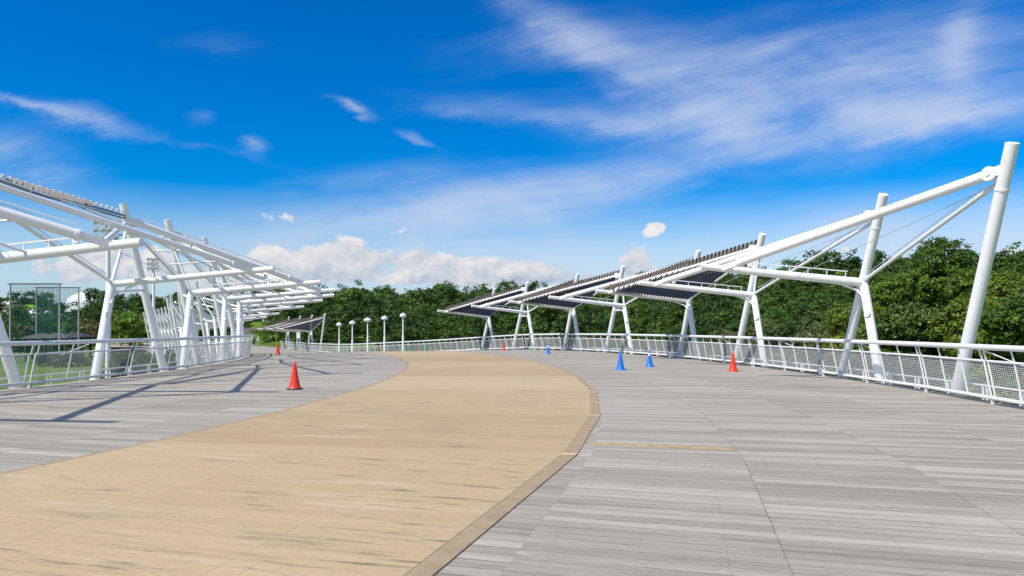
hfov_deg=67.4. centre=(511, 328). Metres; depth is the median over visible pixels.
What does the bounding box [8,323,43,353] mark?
field tree
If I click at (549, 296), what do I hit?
canopy frame
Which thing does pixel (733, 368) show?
traffic cone
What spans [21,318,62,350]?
field tree
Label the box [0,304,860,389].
ground
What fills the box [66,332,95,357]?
shelter
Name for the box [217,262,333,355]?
canopy frame
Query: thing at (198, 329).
canopy frame
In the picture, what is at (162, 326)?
canopy frame
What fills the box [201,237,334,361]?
canopy frame
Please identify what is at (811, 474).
boardwalk
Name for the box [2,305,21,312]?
house
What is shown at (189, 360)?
edge rail
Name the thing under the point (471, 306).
canopy frame
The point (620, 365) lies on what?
traffic cone
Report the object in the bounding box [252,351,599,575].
path border
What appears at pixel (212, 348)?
railing
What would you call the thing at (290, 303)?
canopy frame
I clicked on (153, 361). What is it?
bush
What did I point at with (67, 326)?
field tree
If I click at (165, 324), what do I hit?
canopy frame
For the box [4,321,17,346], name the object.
field tree
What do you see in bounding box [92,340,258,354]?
plaza
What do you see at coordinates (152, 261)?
floodlight tower
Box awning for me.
[24,305,37,309]
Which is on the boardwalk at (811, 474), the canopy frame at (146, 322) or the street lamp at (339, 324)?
the street lamp at (339, 324)
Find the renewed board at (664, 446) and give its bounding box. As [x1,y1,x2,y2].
[593,442,730,449]
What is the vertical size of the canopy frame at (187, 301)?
6.356 m
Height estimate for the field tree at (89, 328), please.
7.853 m
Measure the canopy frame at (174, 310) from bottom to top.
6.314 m
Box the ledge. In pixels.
[146,349,217,366]
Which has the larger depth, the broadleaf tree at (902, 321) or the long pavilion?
the long pavilion
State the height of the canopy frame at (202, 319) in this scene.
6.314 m
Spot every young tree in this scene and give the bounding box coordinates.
[705,328,743,362]
[730,317,786,365]
[768,327,815,372]
[784,310,825,360]
[795,316,846,374]
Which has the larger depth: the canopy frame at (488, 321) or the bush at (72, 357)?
the bush at (72, 357)
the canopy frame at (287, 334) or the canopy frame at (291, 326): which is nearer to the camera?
the canopy frame at (291, 326)
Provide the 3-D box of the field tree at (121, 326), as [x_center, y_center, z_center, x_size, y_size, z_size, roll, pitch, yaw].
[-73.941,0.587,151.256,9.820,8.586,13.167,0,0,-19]
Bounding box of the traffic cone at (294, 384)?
[286,362,302,389]
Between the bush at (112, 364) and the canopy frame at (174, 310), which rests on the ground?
the bush at (112, 364)
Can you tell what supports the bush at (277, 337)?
on the ground
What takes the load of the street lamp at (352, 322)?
on the boardwalk at (811, 474)
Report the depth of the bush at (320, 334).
164.06 m
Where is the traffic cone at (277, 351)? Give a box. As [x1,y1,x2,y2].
[275,343,279,354]
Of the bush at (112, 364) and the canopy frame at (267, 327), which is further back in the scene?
the canopy frame at (267, 327)
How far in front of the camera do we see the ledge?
74.23 m
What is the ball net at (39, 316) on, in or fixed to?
on the ground
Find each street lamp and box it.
[336,322,341,351]
[349,320,355,351]
[364,317,371,351]
[381,315,387,350]
[400,313,405,350]
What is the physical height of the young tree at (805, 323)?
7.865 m
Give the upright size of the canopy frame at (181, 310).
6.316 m
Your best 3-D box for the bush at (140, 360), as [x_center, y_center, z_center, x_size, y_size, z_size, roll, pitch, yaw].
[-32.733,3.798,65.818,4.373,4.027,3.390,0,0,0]
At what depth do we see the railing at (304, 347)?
85.18 m
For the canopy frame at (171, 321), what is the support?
on the ledge
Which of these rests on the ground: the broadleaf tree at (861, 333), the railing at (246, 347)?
the broadleaf tree at (861, 333)
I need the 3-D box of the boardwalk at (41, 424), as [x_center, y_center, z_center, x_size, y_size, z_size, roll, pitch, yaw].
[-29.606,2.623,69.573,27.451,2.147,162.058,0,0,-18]
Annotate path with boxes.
[0,346,590,575]
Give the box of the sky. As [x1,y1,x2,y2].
[0,0,1023,321]
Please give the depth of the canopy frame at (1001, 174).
17.62 m
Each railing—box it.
[0,334,253,387]
[163,337,251,356]
[280,338,457,351]
[455,334,524,349]
[523,333,701,359]
[693,335,1023,404]
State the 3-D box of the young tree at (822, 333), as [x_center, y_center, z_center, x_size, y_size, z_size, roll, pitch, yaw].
[21.048,2.549,49.986,4.671,7.131,5.291,0,0,-39]
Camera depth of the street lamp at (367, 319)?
81.74 m
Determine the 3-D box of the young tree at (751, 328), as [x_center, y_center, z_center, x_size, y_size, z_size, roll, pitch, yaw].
[19.750,2.626,61.814,5.432,7.142,5.241,0,0,0]
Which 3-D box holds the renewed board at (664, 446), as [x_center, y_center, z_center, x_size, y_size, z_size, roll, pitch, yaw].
[1.950,1.548,10.100,1.778,0.008,0.190,0,0,17]
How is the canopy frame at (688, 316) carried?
on the ledge
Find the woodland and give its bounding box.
[0,242,1023,362]
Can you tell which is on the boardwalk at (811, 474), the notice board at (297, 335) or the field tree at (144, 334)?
the notice board at (297, 335)
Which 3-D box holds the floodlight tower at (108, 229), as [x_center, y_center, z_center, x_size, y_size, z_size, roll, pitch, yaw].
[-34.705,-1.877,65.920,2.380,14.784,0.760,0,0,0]
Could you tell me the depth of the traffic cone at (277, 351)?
46.08 m
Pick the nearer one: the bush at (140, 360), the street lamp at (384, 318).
the bush at (140, 360)
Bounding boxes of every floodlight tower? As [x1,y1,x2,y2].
[92,220,122,377]
[147,258,159,352]
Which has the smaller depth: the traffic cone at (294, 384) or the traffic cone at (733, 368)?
the traffic cone at (294, 384)
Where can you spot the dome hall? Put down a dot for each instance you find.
(82, 298)
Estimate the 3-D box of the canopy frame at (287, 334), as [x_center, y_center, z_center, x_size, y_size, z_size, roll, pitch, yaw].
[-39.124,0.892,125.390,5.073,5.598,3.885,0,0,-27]
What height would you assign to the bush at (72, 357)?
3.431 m
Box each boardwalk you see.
[0,346,405,472]
[250,345,1023,575]
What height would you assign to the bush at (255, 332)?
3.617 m
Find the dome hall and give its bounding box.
[66,292,99,313]
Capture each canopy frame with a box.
[0,174,252,388]
[0,200,111,253]
[90,203,303,379]
[143,312,151,350]
[154,309,181,352]
[157,309,181,350]
[161,308,180,352]
[164,219,320,368]
[164,307,197,350]
[166,298,229,360]
[166,302,229,351]
[169,295,236,355]
[170,303,213,334]
[175,311,229,336]
[177,291,252,358]
[190,287,266,359]
[194,281,288,357]
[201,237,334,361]
[213,278,303,353]
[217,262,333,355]
[224,269,322,354]
[257,317,289,348]
[261,316,301,349]
[270,315,313,351]
[281,313,325,349]
[437,288,495,349]
[444,281,535,349]
[479,273,581,350]
[517,265,633,353]
[559,250,700,359]
[607,233,767,366]
[654,193,887,382]
[722,142,1019,395]
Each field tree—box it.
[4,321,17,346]
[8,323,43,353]
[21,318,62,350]
[54,317,88,350]
[74,316,123,347]
[111,310,163,350]
[131,311,167,337]
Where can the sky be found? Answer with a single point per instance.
(399, 144)
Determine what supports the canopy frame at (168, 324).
on the edge beam
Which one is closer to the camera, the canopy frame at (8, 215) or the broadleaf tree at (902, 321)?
the canopy frame at (8, 215)
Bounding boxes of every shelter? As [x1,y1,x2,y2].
[22,333,57,361]
[40,333,77,360]
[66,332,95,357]
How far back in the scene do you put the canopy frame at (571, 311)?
55.58 m
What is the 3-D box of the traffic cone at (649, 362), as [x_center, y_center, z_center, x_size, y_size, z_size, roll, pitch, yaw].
[5.554,1.213,31.000,0.380,0.670,0.380,0,0,-9]
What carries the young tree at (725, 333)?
on the ground
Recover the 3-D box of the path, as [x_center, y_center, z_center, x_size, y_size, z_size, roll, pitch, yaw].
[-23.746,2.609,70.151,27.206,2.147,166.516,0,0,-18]
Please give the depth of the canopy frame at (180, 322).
85.37 m
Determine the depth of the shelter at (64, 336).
122.87 m
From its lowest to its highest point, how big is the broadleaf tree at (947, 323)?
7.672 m
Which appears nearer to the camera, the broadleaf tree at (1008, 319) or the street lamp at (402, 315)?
the broadleaf tree at (1008, 319)
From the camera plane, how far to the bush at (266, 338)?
163.31 m
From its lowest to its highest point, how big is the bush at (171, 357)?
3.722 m
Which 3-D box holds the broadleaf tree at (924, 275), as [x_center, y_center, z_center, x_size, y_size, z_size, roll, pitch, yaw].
[25.497,0.192,46.388,6.695,11.555,7.993,0,0,0]
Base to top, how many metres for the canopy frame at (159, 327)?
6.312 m
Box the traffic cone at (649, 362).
[644,350,654,366]
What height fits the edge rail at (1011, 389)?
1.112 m
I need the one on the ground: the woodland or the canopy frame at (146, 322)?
the woodland
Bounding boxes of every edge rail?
[0,350,232,388]
[475,346,1023,405]
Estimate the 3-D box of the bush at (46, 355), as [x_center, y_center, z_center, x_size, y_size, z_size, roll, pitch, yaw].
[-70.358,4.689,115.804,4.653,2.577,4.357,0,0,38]
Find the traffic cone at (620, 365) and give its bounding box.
[615,351,625,369]
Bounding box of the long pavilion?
[244,328,265,334]
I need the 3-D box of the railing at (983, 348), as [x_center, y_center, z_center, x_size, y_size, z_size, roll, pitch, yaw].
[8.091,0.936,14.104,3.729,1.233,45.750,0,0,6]
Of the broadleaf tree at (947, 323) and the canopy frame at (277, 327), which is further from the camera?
the canopy frame at (277, 327)
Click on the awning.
(31, 306)
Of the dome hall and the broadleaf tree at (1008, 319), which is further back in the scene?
the dome hall
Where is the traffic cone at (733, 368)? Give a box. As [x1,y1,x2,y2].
[727,352,738,371]
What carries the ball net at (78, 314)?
on the ground
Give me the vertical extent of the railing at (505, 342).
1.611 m
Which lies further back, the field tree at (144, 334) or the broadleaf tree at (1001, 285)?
the field tree at (144, 334)
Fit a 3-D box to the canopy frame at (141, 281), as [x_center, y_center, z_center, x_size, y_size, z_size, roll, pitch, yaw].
[-10.673,-1.227,24.253,6.148,6.358,14.572,0,0,0]
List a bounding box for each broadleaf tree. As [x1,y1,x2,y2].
[815,299,896,379]
[867,300,955,389]
[868,235,977,370]
[919,290,1023,397]
[940,293,1023,406]
[944,269,1023,368]
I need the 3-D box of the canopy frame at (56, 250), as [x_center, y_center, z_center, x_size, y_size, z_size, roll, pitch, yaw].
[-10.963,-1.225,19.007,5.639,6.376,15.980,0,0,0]
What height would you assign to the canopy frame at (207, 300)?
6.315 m
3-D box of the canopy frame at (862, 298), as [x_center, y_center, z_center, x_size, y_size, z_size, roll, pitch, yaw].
[8.407,-0.983,27.404,5.237,5.957,10.366,0,0,0]
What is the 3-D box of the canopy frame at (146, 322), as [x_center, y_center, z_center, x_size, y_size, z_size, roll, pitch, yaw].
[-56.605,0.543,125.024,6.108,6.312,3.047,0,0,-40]
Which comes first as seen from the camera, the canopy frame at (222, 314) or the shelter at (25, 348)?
the canopy frame at (222, 314)
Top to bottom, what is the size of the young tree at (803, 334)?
6.320 m
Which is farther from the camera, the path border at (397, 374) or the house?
the house
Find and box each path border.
[0,352,408,474]
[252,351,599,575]
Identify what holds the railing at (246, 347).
on the boardwalk at (41, 424)
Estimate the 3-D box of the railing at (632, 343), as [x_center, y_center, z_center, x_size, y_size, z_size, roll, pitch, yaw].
[5.538,0.980,49.239,1.467,1.319,25.452,0,0,-18]
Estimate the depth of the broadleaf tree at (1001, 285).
39.13 m
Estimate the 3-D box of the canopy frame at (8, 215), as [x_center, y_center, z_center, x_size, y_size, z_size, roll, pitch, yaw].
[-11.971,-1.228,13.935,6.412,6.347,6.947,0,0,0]
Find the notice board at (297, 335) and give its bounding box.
[296,331,299,350]
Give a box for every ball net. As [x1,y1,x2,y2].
[8,283,61,366]
[34,287,80,355]
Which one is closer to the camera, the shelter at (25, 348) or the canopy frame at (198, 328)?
the canopy frame at (198, 328)
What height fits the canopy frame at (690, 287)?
5.955 m
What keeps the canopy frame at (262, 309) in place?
on the ledge
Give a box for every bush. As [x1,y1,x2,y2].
[30,352,55,365]
[48,348,92,367]
[100,352,131,378]
[109,349,156,376]
[139,352,167,372]
[164,348,187,369]
[246,330,272,334]
[257,330,278,343]
[270,333,294,341]
[314,327,331,340]

